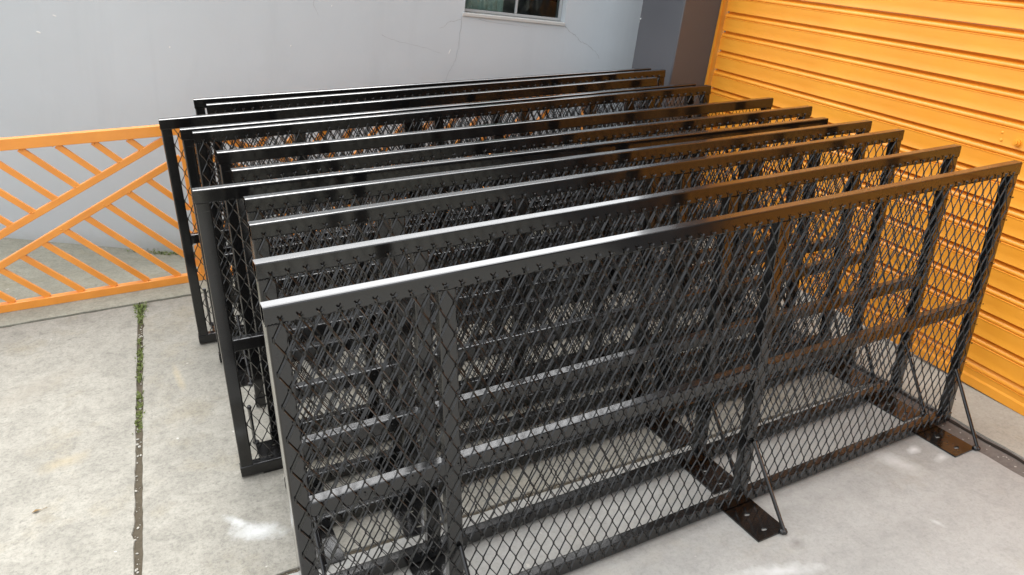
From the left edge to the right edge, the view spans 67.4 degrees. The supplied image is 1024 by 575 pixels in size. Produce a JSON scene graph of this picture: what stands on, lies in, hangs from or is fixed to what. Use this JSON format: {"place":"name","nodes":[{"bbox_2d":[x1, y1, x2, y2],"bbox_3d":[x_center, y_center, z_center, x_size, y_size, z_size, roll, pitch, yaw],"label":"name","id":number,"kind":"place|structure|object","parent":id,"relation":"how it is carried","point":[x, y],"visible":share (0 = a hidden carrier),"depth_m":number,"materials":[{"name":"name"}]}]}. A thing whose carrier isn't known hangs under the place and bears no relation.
{"place":"outdoors","nodes":[
{"label":"outdoors","id":0,"kind":"place"},
{"bbox_2d":[0,224,1023,574],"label":"ground","id":1,"kind":"structure","parent":0,"point":[96,478],"depth_m":2.57,"materials":[{"name":"grey concrete"}]},
{"bbox_2d":[0,124,205,312],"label":"metal gate","id":2,"kind":"structure","parent":1,"relation":"on","point":[58,141],"depth_m":3.70,"materials":[{"name":"orange metal"}]},
{"bbox_2d":[132,317,144,433],"bbox_3d":[-1.564,0.333,3.235,0.048,0.041,1.046,-4,25,-24],"label":"moss","id":3,"kind":"object","parent":1,"relation":"on","point":[139,379],"visible":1,"depth_m":3.13,"materials":[{"name":"green plant"}]},
{"bbox_2d":[132,301,149,322],"bbox_3d":[-1.791,0.111,3.706,0.093,0.031,0.222,-11,27,-24],"label":"weed","id":4,"kind":"object","parent":1,"relation":"on","point":[138,308],"visible":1,"depth_m":3.72,"materials":[{"name":"green plant"}]},
{"bbox_2d":[127,248,195,256],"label":"weeds","id":5,"kind":"object","parent":1,"relation":"on","point":[162,252],"visible":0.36,"depth_m":4.78,"materials":[{"name":"green plant"}]},
{"bbox_2d":[194,92,584,274],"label":"metal gate","id":6,"kind":"structure","parent":1,"relation":"on","point":[324,132],"depth_m":4.18,"materials":[{"name":"metal"}]},
{"bbox_2d":[158,77,656,343],"bbox_3d":[-0.358,-0.451,3.777,2.393,1.001,0.202,-12,27,-24],"label":"fence panel","id":7,"kind":"object","parent":1,"relation":"on","point":[187,237],"visible":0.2,"depth_m":3.34,"materials":[{"name":"black metal"}]},
{"bbox_2d":[193,68,650,301],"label":"fence panel","id":8,"kind":"object","parent":1,"relation":"on","point":[200,105],"visible":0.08,"depth_m":3.73,"materials":[{"name":"black metal"}]},
{"bbox_2d":[206,69,665,317],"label":"fence panel","id":9,"kind":"object","parent":1,"relation":"on","point":[253,105],"visible":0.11,"depth_m":3.68,"materials":[{"name":"black metal"}]},
{"bbox_2d":[179,83,695,362],"bbox_3d":[-0.203,-0.378,3.617,2.393,1.001,0.202,-11,27,-24],"label":"fence panel","id":10,"kind":"object","parent":1,"relation":"on","point":[190,156],"visible":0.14,"depth_m":3.24,"materials":[{"name":"black metal"}]},
{"bbox_2d":[192,85,710,386],"bbox_3d":[-0.065,-0.297,3.438,2.393,1.001,0.202,-11,27,-24],"label":"fence panel","id":11,"kind":"object","parent":1,"relation":"on","point":[297,130],"visible":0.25,"depth_m":3.18,"materials":[{"name":"black metal"}]},
{"bbox_2d":[216,97,772,406],"bbox_3d":[0.061,-0.232,3.296,2.394,1.001,0.202,-11,27,-23],"label":"fence panel","id":12,"kind":"object","parent":1,"relation":"on","point":[226,159],"visible":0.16,"depth_m":2.93,"materials":[{"name":"black metal"}]},
{"bbox_2d":[0,0,1012,252],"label":"neighbour building","id":13,"kind":"structure","parent":1,"relation":"on","point":[82,64],"depth_m":4.51,"materials":[{"name":"grey paint"}]},
{"bbox_2d":[462,0,564,25],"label":"window","id":14,"kind":"structure","parent":13,"relation":"in","point":[490,9],"depth_m":4.82,"materials":[{"name":"grey metal"}]},
{"bbox_2d":[192,117,827,476],"bbox_3d":[0.144,-0.055,2.904,2.393,1.001,0.202,-11,26,-23],"label":"fence panel","id":15,"kind":"object","parent":1,"relation":"on","point":[269,459],"visible":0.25,"depth_m":2.55,"materials":[{"name":"black metal"}]},
{"bbox_2d":[230,105,812,452],"bbox_3d":[0.246,-0.087,2.976,2.393,1.001,0.202,-11,27,-24],"label":"fence panel","id":16,"kind":"object","parent":1,"relation":"on","point":[314,166],"visible":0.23,"depth_m":2.77,"materials":[{"name":"black metal"}]},
{"bbox_2d":[243,120,871,493],"bbox_3d":[0.377,0.032,2.715,2.393,1.001,0.202,-11,27,-24],"label":"fence panel","id":17,"kind":"object","parent":1,"relation":"on","point":[378,191],"visible":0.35,"depth_m":2.60,"materials":[{"name":"black metal"}]},
{"bbox_2d":[248,129,904,568],"bbox_3d":[0.444,0.106,2.549,2.393,1.001,0.202,-12,27,-25],"label":"fence panel","id":18,"kind":"object","parent":1,"relation":"on","point":[396,213],"visible":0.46,"depth_m":2.43,"materials":[{"name":"black metal"}]},
{"bbox_2d":[252,144,961,574],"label":"fence panel","id":19,"kind":"object","parent":1,"relation":"on","point":[268,272],"visible":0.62,"depth_m":2.23,"materials":[{"name":"black metal"}]},
{"bbox_2d":[260,160,1021,574],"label":"fence panel","id":20,"kind":"object","parent":1,"relation":"on","point":[454,462],"visible":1,"depth_m":2.05,"materials":[{"name":"black metal"}]},
{"bbox_2d":[611,0,800,226],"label":"building","id":21,"kind":"structure","parent":1,"relation":"on","point":[675,39],"depth_m":4.35,"materials":[{"name":"grey paint"}]},
{"bbox_2d":[690,0,1023,415],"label":"roller shutter","id":22,"kind":"object","parent":21,"relation":"attached to","point":[924,81],"visible":0.57,"depth_m":3.24,"materials":[{"name":"yellow paint"}]}
]}

